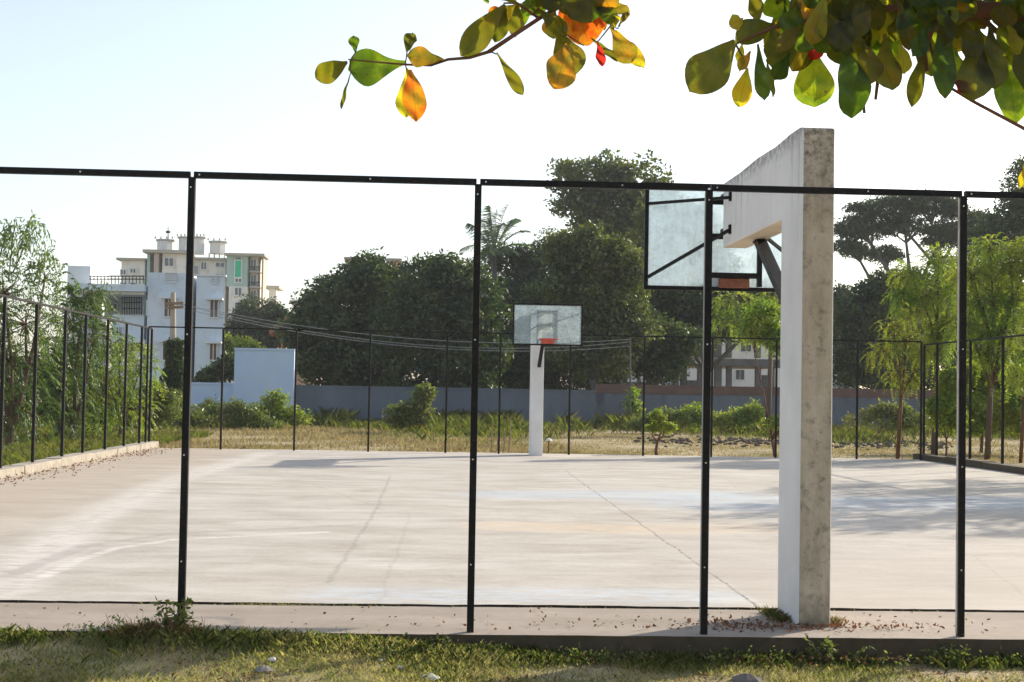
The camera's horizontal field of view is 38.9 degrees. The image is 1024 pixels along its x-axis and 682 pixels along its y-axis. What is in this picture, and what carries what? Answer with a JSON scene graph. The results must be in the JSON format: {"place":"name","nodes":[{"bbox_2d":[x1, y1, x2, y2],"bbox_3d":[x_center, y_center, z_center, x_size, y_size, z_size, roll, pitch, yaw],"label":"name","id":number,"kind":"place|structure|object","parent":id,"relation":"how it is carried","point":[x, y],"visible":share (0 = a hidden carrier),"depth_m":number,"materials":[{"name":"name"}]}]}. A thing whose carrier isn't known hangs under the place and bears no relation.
{"place":"outdoors","nodes":[
{"label":"outdoors","id":0,"kind":"place"},
{"bbox_2d":[2,427,214,465],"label":"side grass","id":1,"kind":"structure","parent":0,"point":[11,455],"depth_m":38.22,"materials":[{"name":"green plant"}]},
{"bbox_2d":[0,603,1023,663],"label":"path","id":2,"kind":"structure","parent":0,"point":[1006,633],"depth_m":9.95,"materials":[{"name":"grey concrete"}]},
{"bbox_2d":[0,167,1023,636],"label":"fence","id":3,"kind":"object","parent":2,"relation":"on","point":[960,437],"visible":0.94,"depth_m":9.76,"materials":[{"name":"black metal"}]},
{"bbox_2d":[4,602,1019,666],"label":"fallen leaves","id":4,"kind":"object","parent":2,"relation":"on","point":[767,624],"visible":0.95,"depth_m":10.03,"materials":[{"name":"brown plant"}]},
{"bbox_2d":[643,127,834,626],"bbox_3d":[2.095,0.410,12.109,1.660,3.815,3.820,1,-2,-3],"label":"basketball hoop","id":5,"kind":"object","parent":2,"relation":"on","point":[795,265],"visible":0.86,"depth_m":10.42,"materials":[{"name":"white paint"}]},
{"bbox_2d":[758,606,791,622],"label":"grass tuft","id":6,"kind":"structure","parent":2,"relation":"on","point":[769,610],"depth_m":10.49,"materials":[{"name":"green plant"}]},
{"bbox_2d":[754,605,848,626],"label":"grass tufts","id":7,"kind":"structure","parent":2,"relation":"on","point":[836,620],"depth_m":10.34,"materials":[{"name":"plant"}]},
{"bbox_2d":[0,619,1023,681],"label":"grass","id":8,"kind":"structure","parent":0,"point":[448,663],"depth_m":9.12,"materials":[{"name":"green plant"}]},
{"bbox_2d":[0,388,1023,681],"bbox_3d":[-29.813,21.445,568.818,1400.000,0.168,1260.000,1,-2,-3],"label":"ground","id":9,"kind":"structure","parent":0,"point":[932,672],"depth_m":9.19,"materials":[{"name":"green plant"}]},
{"bbox_2d":[0,208,76,445],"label":"feathery tree","id":10,"kind":"object","parent":9,"relation":"on","point":[12,414],"visible":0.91,"depth_m":37.33,"materials":[{"name":"green plant"}]},
{"bbox_2d":[7,278,143,441],"bbox_3d":[-12.219,0.914,40.424,3.723,5.293,2.989,1,-2,-3],"label":"feathery tree","id":11,"kind":"object","parent":9,"relation":"on","point":[82,303],"visible":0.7,"depth_m":40.27,"materials":[{"name":"green plant"}]},
{"bbox_2d":[0,336,151,433],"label":"bushy tree","id":12,"kind":"object","parent":9,"relation":"on","point":[58,395],"visible":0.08,"depth_m":44.78,"materials":[{"name":"green plant"}]},
{"bbox_2d":[0,441,158,478],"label":"kerb","id":13,"kind":"structure","parent":9,"relation":"on","point":[13,470],"depth_m":28.79,"materials":[{"name":"beige concrete"}]},
{"bbox_2d":[0,294,152,467],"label":"fence","id":14,"kind":"object","parent":13,"relation":"on","point":[3,347],"visible":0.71,"depth_m":29.61,"materials":[{"name":"black metal"}]},
{"bbox_2d":[59,322,166,437],"bbox_3d":[-11.878,1.320,43.350,3.238,3.788,2.826,1,-2,-3],"label":"feathery tree","id":15,"kind":"object","parent":9,"relation":"on","point":[117,400],"visible":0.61,"depth_m":43.28,"materials":[{"name":"green plant"}]},
{"bbox_2d":[91,609,186,638],"bbox_3d":[-2.396,1.841,9.384,0.601,0.203,0.446,0,-2,25],"label":"weed plant","id":16,"kind":"object","parent":9,"relation":"on","point":[152,623],"visible":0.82,"depth_m":9.37,"materials":[{"name":"green plant"}]},
{"bbox_2d":[67,266,226,385],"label":"house","id":17,"kind":"structure","parent":9,"relation":"on","point":[208,293],"depth_m":84.25,"materials":[{"name":"white paint"}]},
{"bbox_2d":[109,303,117,310],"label":"window","id":18,"kind":"structure","parent":17,"relation":"in","point":[115,305],"depth_m":88.25,"materials":[{"name":"grey glass"}]},
{"bbox_2d":[115,326,122,333],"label":"window","id":19,"kind":"structure","parent":17,"relation":"in","point":[118,328],"depth_m":84.21,"materials":[{"name":"white glass"}]},
{"bbox_2d":[161,342,165,360],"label":"window","id":20,"kind":"structure","parent":17,"relation":"in","point":[163,357],"depth_m":84.00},
{"bbox_2d":[163,299,170,317],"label":"window","id":21,"kind":"structure","parent":17,"relation":"in","point":[166,312],"depth_m":84.13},
{"bbox_2d":[164,273,177,282],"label":"window","id":22,"kind":"structure","parent":17,"relation":"in","point":[168,277],"depth_m":84.21,"materials":[{"name":"white glass"}]},
{"bbox_2d":[208,343,217,360],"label":"window","id":23,"kind":"structure","parent":17,"relation":"in","point":[213,347],"depth_m":84.17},
{"bbox_2d":[209,300,218,317],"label":"window","id":24,"kind":"structure","parent":17,"relation":"in","point":[214,304],"depth_m":84.27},
{"bbox_2d":[211,276,218,283],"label":"window","id":25,"kind":"structure","parent":17,"relation":"in","point":[214,279],"depth_m":84.33,"materials":[{"name":"white glass"}]},
{"bbox_2d":[117,380,182,430],"bbox_3d":[-12.851,2.353,51.334,2.579,2.034,1.601,1,-2,-3],"label":"bushy tree","id":26,"kind":"object","parent":9,"relation":"on","point":[167,412],"visible":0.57,"depth_m":51.12,"materials":[{"name":"green plant"}]},
{"bbox_2d":[159,292,183,410],"bbox_3d":[-14.763,0.825,63.319,1.944,5.909,1.694,1,-2,-3],"label":"utility pole","id":27,"kind":"object","parent":9,"relation":"on","point":[173,359],"visible":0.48,"depth_m":63.10,"materials":[{"name":"grey concrete"}]},
{"bbox_2d":[180,304,625,348],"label":"power line","id":28,"kind":"object","parent":27,"relation":"attached to","point":[395,342],"visible":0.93,"depth_m":66.23,"materials":[{"name":"metal"}]},
{"bbox_2d":[176,302,629,342],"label":"power line","id":29,"kind":"object","parent":27,"relation":"attached to","point":[391,336],"visible":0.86,"depth_m":66.36,"materials":[{"name":"metal"}]},
{"bbox_2d":[183,308,628,350],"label":"power line","id":30,"kind":"object","parent":27,"relation":"attached to","point":[392,344],"visible":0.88,"depth_m":66.15,"materials":[{"name":"metal"}]},
{"bbox_2d":[128,382,233,410],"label":"boundary wall","id":31,"kind":"structure","parent":9,"relation":"on","point":[201,392],"depth_m":70.48,"materials":[{"name":"white paint"}]},
{"bbox_2d":[137,595,225,637],"bbox_3d":[-2.175,1.805,9.425,0.594,0.297,0.386,0,-2,16],"label":"weed plant","id":32,"kind":"object","parent":9,"relation":"on","point":[176,620],"visible":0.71,"depth_m":9.42,"materials":[{"name":"green plant"}]},
{"bbox_2d":[161,403,215,429],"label":"bush","id":33,"kind":"object","parent":9,"relation":"on","point":[195,418],"visible":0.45,"depth_m":57.13,"materials":[{"name":"green plant"}]},
{"bbox_2d":[116,230,282,382],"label":"apartment building","id":34,"kind":"structure","parent":9,"relation":"on","point":[245,273],"depth_m":217.87,"materials":[{"name":"beige paint"}]},
{"bbox_2d":[163,257,174,266],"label":"window","id":35,"kind":"structure","parent":34,"relation":"in","point":[168,261],"depth_m":217.04,"materials":[{"name":"white glass"}]},
{"bbox_2d":[200,261,206,269],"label":"window","id":36,"kind":"structure","parent":34,"relation":"in","point":[203,264],"depth_m":219.22,"materials":[{"name":"white glass"}]},
{"bbox_2d":[215,262,224,267],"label":"window","id":37,"kind":"structure","parent":34,"relation":"in","point":[217,264],"depth_m":219.39,"materials":[{"name":"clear glass"}]},
{"bbox_2d":[234,287,241,295],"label":"window","id":38,"kind":"structure","parent":34,"relation":"in","point":[237,290],"depth_m":216.41,"materials":[{"name":"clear glass"}]},
{"bbox_2d":[234,258,241,277],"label":"window","id":39,"kind":"structure","parent":34,"relation":"in","point":[237,262],"depth_m":216.51,"materials":[{"name":"green glass"}]},
{"bbox_2d":[250,259,256,270],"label":"window","id":40,"kind":"structure","parent":34,"relation":"in","point":[253,262],"depth_m":218.16,"materials":[{"name":"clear glass"}]},
{"bbox_2d":[250,274,256,285],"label":"window","id":41,"kind":"structure","parent":34,"relation":"in","point":[253,277],"depth_m":218.10,"materials":[{"name":"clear glass"}]},
{"bbox_2d":[191,349,234,384],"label":"bush","id":42,"kind":"object","parent":9,"relation":"on","point":[210,374],"visible":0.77,"depth_m":73.02,"materials":[{"name":"green plant"}]},
{"bbox_2d":[193,394,241,428],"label":"bush","id":43,"kind":"object","parent":9,"relation":"on","point":[210,407],"visible":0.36,"depth_m":59.15,"materials":[{"name":"green plant"}]},
{"bbox_2d":[224,332,264,356],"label":"leafy tree","id":44,"kind":"object","parent":9,"relation":"on","point":[231,342],"visible":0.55,"depth_m":90.84,"materials":[{"name":"green plant"}]},
{"bbox_2d":[210,396,288,429],"bbox_3d":[-10.430,2.915,57.426,3.292,1.486,1.406,1,-2,-3],"label":"bush","id":45,"kind":"object","parent":9,"relation":"on","point":[238,413],"visible":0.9,"depth_m":57.25,"materials":[{"name":"green plant"}]},
{"bbox_2d":[223,291,288,348],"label":"leafy tree","id":46,"kind":"object","parent":9,"relation":"on","point":[272,309],"visible":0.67,"depth_m":128.09,"materials":[{"name":"green plant"}]},
{"bbox_2d":[233,348,294,407],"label":"boundary wall","id":47,"kind":"structure","parent":9,"relation":"on","point":[258,372],"depth_m":70.25,"materials":[{"name":"white paint"}]},
{"bbox_2d":[253,665,275,673],"bbox_3d":[-1.487,1.966,8.688,0.119,0.052,0.093,3,-3,-42],"label":"stone","id":48,"kind":"object","parent":9,"relation":"on","point":[263,668],"visible":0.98,"depth_m":8.67,"materials":[{"name":"grey stone"}]},
{"bbox_2d":[247,388,315,427],"bbox_3d":[-10.138,2.892,61.491,3.660,1.816,1.583,1,-2,-3],"label":"bush","id":49,"kind":"object","parent":9,"relation":"on","point":[275,400],"visible":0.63,"depth_m":61.28,"materials":[{"name":"green plant"}]},
{"bbox_2d":[269,300,324,384],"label":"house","id":50,"kind":"structure","parent":9,"relation":"on","point":[271,333],"depth_m":99.33,"materials":[{"name":"white concrete"}]},
{"bbox_2d":[272,246,416,387],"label":"mango tree","id":51,"kind":"object","parent":9,"relation":"on","point":[360,284],"visible":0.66,"depth_m":82.28,"materials":[{"name":"green plant"}]},
{"bbox_2d":[344,257,401,310],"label":"building","id":52,"kind":"structure","parent":9,"relation":"on","point":[390,260],"depth_m":126.97,"materials":[{"name":"beige concrete"}]},
{"bbox_2d":[381,382,439,431],"bbox_3d":[-3.851,2.587,54.843,2.294,2.153,1.366,1,-2,-3],"label":"bush","id":53,"kind":"object","parent":9,"relation":"on","point":[411,414],"visible":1,"depth_m":54.57,"materials":[{"name":"green plant"}]},
{"bbox_2d":[421,673,442,681],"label":"paper scrap","id":54,"kind":"object","parent":9,"relation":"on","point":[432,676],"visible":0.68,"depth_m":8.75,"materials":[{"name":"white paper"}]},
{"bbox_2d":[361,248,517,390],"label":"mango tree","id":55,"kind":"object","parent":9,"relation":"on","point":[436,295],"visible":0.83,"depth_m":78.80,"materials":[{"name":"green plant"}]},
{"bbox_2d":[436,633,451,645],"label":"weed plant","id":56,"kind":"object","parent":9,"relation":"on","point":[444,638],"visible":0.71,"depth_m":9.51,"materials":[{"name":"green plant"}]},
{"bbox_2d":[296,385,595,427],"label":"boundary wall","id":57,"kind":"structure","parent":9,"relation":"on","point":[355,398],"depth_m":71.38,"materials":[{"name":"grey concrete"}]},
{"bbox_2d":[458,204,534,331],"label":"palm tree","id":58,"kind":"object","parent":9,"relation":"on","point":[489,250],"visible":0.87,"depth_m":90.01,"materials":[{"name":"green plant"}]},
{"bbox_2d":[3,404,1019,449],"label":"green weeds","id":59,"kind":"object","parent":9,"relation":"on","point":[458,423],"visible":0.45,"depth_m":61.69,"materials":[{"name":"green plant"}]},
{"bbox_2d":[0,448,1023,612],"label":"court","id":60,"kind":"object","parent":9,"relation":"on","point":[332,527],"visible":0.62,"depth_m":16.51,"materials":[{"name":"concrete"}]},
{"bbox_2d":[0,446,177,485],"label":"fallen leaves","id":61,"kind":"object","parent":60,"relation":"on","point":[29,475],"visible":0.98,"depth_m":28.26,"materials":[{"name":"brown plant"}]},
{"bbox_2d":[18,601,1008,611],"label":"joint grass","id":62,"kind":"structure","parent":60,"relation":"on","point":[371,605],"depth_m":10.74,"materials":[{"name":"green plant"}]},
{"bbox_2d":[144,326,922,459],"bbox_3d":[0.710,1.381,37.683,20.210,3.148,0.050,1,-2,-3],"label":"fence","id":63,"kind":"object","parent":60,"relation":"on","point":[643,410],"visible":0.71,"depth_m":37.66,"materials":[{"name":"black metal"}]},
{"bbox_2d":[512,303,582,455],"bbox_3d":[0.753,1.146,35.580,1.660,3.970,3.820,1,-2,-3],"label":"basketball hoop","id":64,"kind":"object","parent":60,"relation":"on","point":[541,322],"visible":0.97,"depth_m":36.78,"materials":[{"name":"white paint"}]},
{"bbox_2d":[480,225,558,383],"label":"leafy tree","id":65,"kind":"object","parent":9,"relation":"on","point":[523,266],"visible":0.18,"depth_m":90.98,"materials":[{"name":"green plant"}]},
{"bbox_2d":[479,278,634,391],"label":"leafy tree","id":66,"kind":"object","parent":9,"relation":"on","point":[517,374],"visible":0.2,"depth_m":87.25,"materials":[{"name":"green plant"}]},
{"bbox_2d":[531,219,666,389],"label":"leafy tree","id":67,"kind":"object","parent":9,"relation":"on","point":[599,278],"visible":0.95,"depth_m":75.49,"materials":[{"name":"green plant"}]},
{"bbox_2d":[542,148,682,383],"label":"tall tree","id":68,"kind":"object","parent":9,"relation":"on","point":[583,205],"visible":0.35,"depth_m":111.93,"materials":[{"name":"green plant"}]},
{"bbox_2d":[629,338,630,415],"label":"thin pole","id":69,"kind":"object","parent":9,"relation":"on","point":[629,376],"visible":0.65,"depth_m":70.35,"materials":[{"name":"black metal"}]},
{"bbox_2d":[621,384,645,420],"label":"bush","id":70,"kind":"object","parent":9,"relation":"on","point":[635,406],"visible":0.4,"depth_m":71.13,"materials":[{"name":"green plant"}]},
{"bbox_2d":[621,405,681,433],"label":"weed clump","id":71,"kind":"object","parent":9,"relation":"on","point":[637,422],"visible":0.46,"depth_m":62.11,"materials":[{"name":"green plant"}]},
{"bbox_2d":[644,408,678,454],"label":"sapling","id":72,"kind":"object","parent":9,"relation":"on","point":[666,426],"visible":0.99,"depth_m":39.14,"materials":[{"name":"green plant"}]},
{"bbox_2d":[620,303,715,384],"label":"leafy tree","id":73,"kind":"object","parent":9,"relation":"on","point":[665,360],"visible":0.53,"depth_m":77.83,"materials":[{"name":"green plant"}]},
{"bbox_2d":[315,0,1023,188],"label":"almond tree","id":74,"kind":"object","parent":9,"relation":"on","point":[864,44],"visible":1,"depth_m":5.67,"materials":[{"name":"green plant"}]},
{"bbox_2d":[625,190,744,387],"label":"leafy tree","id":75,"kind":"object","parent":9,"relation":"on","point":[639,230],"visible":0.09,"depth_m":96.18,"materials":[{"name":"green plant"}]},
{"bbox_2d":[660,401,720,432],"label":"weed clump","id":76,"kind":"object","parent":9,"relation":"on","point":[691,413],"visible":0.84,"depth_m":62.19,"materials":[{"name":"green plant"}]},
{"bbox_2d":[610,339,779,386],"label":"building","id":77,"kind":"structure","parent":9,"relation":"on","point":[742,377],"depth_m":126.20,"materials":[{"name":"white paint"}]},
{"bbox_2d":[735,369,744,379],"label":"window","id":78,"kind":"structure","parent":77,"relation":"in","point":[739,373],"depth_m":126.14,"materials":[{"name":"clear glass"}]},
{"bbox_2d":[740,341,751,351],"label":"window","id":79,"kind":"structure","parent":77,"relation":"in","point":[743,349],"depth_m":126.23,"materials":[{"name":"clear glass"}]},
{"bbox_2d":[623,263,780,385],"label":"leafy tree","id":80,"kind":"object","parent":9,"relation":"on","point":[685,306],"visible":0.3,"depth_m":83.91,"materials":[{"name":"green plant"}]},
{"bbox_2d":[698,397,765,434],"bbox_3d":[9.443,3.267,62.528,3.245,1.821,1.464,1,-2,-3],"label":"weed clump","id":81,"kind":"object","parent":9,"relation":"on","point":[753,414],"visible":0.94,"depth_m":62.30,"materials":[{"name":"green plant"}]},
{"bbox_2d":[711,291,780,426],"bbox_3d":[10.231,0.747,62.693,4.049,6.834,2.489,1,-2,-3],"label":"leafy tree","id":82,"kind":"object","parent":9,"relation":"on","point":[732,299],"visible":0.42,"depth_m":62.57,"materials":[{"name":"green plant"}]},
{"bbox_2d":[731,673,761,681],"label":"stone","id":83,"kind":"object","parent":9,"relation":"on","point":[745,677],"visible":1,"depth_m":8.91,"materials":[{"name":"grey stone"}]},
{"bbox_2d":[735,299,780,456],"bbox_3d":[7.053,1.055,39.613,2.076,4.494,1.162,1,-2,-3],"label":"young tree","id":84,"kind":"object","parent":9,"relation":"on","point":[760,312],"visible":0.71,"depth_m":39.49,"materials":[{"name":"green plant"}]},
{"bbox_2d":[595,384,933,430],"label":"boundary wall","id":85,"kind":"structure","parent":9,"relation":"on","point":[609,398],"depth_m":74.11,"materials":[{"name":"concrete"}]},
{"bbox_2d":[633,434,953,449],"bbox_3d":[10.503,3.605,51.853,12.801,0.172,13.356,1,-2,-3],"label":"rubble","id":86,"kind":"object","parent":9,"relation":"on","point":[758,441],"visible":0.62,"depth_m":50.90,"materials":[{"name":"stone"}]},
{"bbox_2d":[804,634,875,664],"bbox_3d":[2.150,2.053,9.550,0.463,0.227,0.223,0,-2,23],"label":"weed plant","id":87,"kind":"object","parent":9,"relation":"on","point":[823,650],"visible":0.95,"depth_m":9.60,"materials":[{"name":"green plant"}]},
{"bbox_2d":[832,345,855,390],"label":"house","id":88,"kind":"structure","parent":9,"relation":"on","point":[836,375],"depth_m":96.22,"materials":[{"name":"white paint"}]},
{"bbox_2d":[832,265,934,389],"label":"leafy tree","id":89,"kind":"object","parent":9,"relation":"on","point":[860,314],"visible":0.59,"depth_m":86.41,"materials":[{"name":"green plant"}]},
{"bbox_2d":[840,397,931,438],"bbox_3d":[14.772,3.133,56.651,3.850,1.885,1.463,1,-2,-3],"label":"bush","id":90,"kind":"object","parent":9,"relation":"on","point":[889,410],"visible":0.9,"depth_m":56.61,"materials":[{"name":"green plant"}]},
{"bbox_2d":[859,302,947,458],"bbox_3d":[10.709,1.146,39.594,2.445,4.408,1.458,1,-2,-3],"label":"young tree","id":91,"kind":"object","parent":9,"relation":"on","point":[901,382],"visible":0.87,"depth_m":39.54,"materials":[{"name":"green plant"}]},
{"bbox_2d":[834,188,987,278],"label":"rain tree","id":92,"kind":"object","parent":9,"relation":"on","point":[897,215],"visible":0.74,"depth_m":119.43,"materials":[{"name":"green plant"}]},
{"bbox_2d":[880,241,969,454],"bbox_3d":[12.548,0.271,43.791,2.819,6.520,1.842,1,-2,-3],"label":"young tree","id":93,"kind":"object","parent":9,"relation":"on","point":[910,297],"visible":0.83,"depth_m":43.61,"materials":[{"name":"green plant"}]},
{"bbox_2d":[833,250,1023,365],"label":"leafy tree","id":94,"kind":"object","parent":9,"relation":"on","point":[843,288],"visible":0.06,"depth_m":102.92,"materials":[{"name":"green plant"}]},
{"bbox_2d":[920,643,969,666],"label":"weed plant","id":95,"kind":"object","parent":9,"relation":"on","point":[957,654],"visible":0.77,"depth_m":9.66,"materials":[{"name":"green plant"}]},
{"bbox_2d":[922,366,973,455],"bbox_3d":[11.918,2.018,39.629,1.457,2.731,1.083,1,-2,-3],"label":"young tree","id":96,"kind":"object","parent":9,"relation":"on","point":[947,396],"visible":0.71,"depth_m":39.51,"materials":[{"name":"green plant"}]},
{"bbox_2d":[913,453,1023,473],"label":"kerb","id":97,"kind":"structure","parent":9,"relation":"on","point":[992,465],"depth_m":34.37,"materials":[{"name":"grey concrete"}]},
{"bbox_2d":[922,334,1023,463],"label":"fence","id":98,"kind":"object","parent":97,"relation":"on","point":[970,395],"visible":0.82,"depth_m":35.53,"materials":[{"name":"black metal"}]},
{"bbox_2d":[922,258,1023,389],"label":"leafy tree","id":99,"kind":"object","parent":9,"relation":"on","point":[951,363],"visible":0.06,"depth_m":88.27,"materials":[{"name":"green plant"}]},
{"bbox_2d":[938,387,1023,440],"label":"clipped bush","id":100,"kind":"object","parent":9,"relation":"on","point":[1012,412],"visible":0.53,"depth_m":44.41,"materials":[{"name":"green plant"}]},
{"bbox_2d":[939,360,1023,453],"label":"clipped bush","id":101,"kind":"object","parent":9,"relation":"on","point":[981,386],"visible":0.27,"depth_m":45.37,"materials":[{"name":"green plant"}]},
{"bbox_2d":[940,232,1023,459],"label":"young tree","id":102,"kind":"object","parent":9,"relation":"on","point":[1012,259],"visible":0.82,"depth_m":40.64,"materials":[{"name":"green plant"}]},
{"bbox_2d":[967,154,1023,331],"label":"tall tree","id":103,"kind":"object","parent":9,"relation":"on","point":[1009,223],"visible":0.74,"depth_m":99.52,"materials":[{"name":"green plant"}]},
{"bbox_2d":[995,301,1023,462],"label":"young tree","id":104,"kind":"object","parent":9,"relation":"on","point":[1019,351],"visible":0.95,"depth_m":39.21,"materials":[{"name":"green plant"}]},
{"bbox_2d":[0,0,1023,389],"label":"sky","id":105,"kind":"structure","parent":0,"point":[158,85],"materials":[{"name":"white"}]},
{"bbox_2d":[4,420,1023,462],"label":"dry grass","id":106,"kind":"structure","parent":0,"point":[517,447],"depth_m":45.70,"materials":[{"name":"plant"}]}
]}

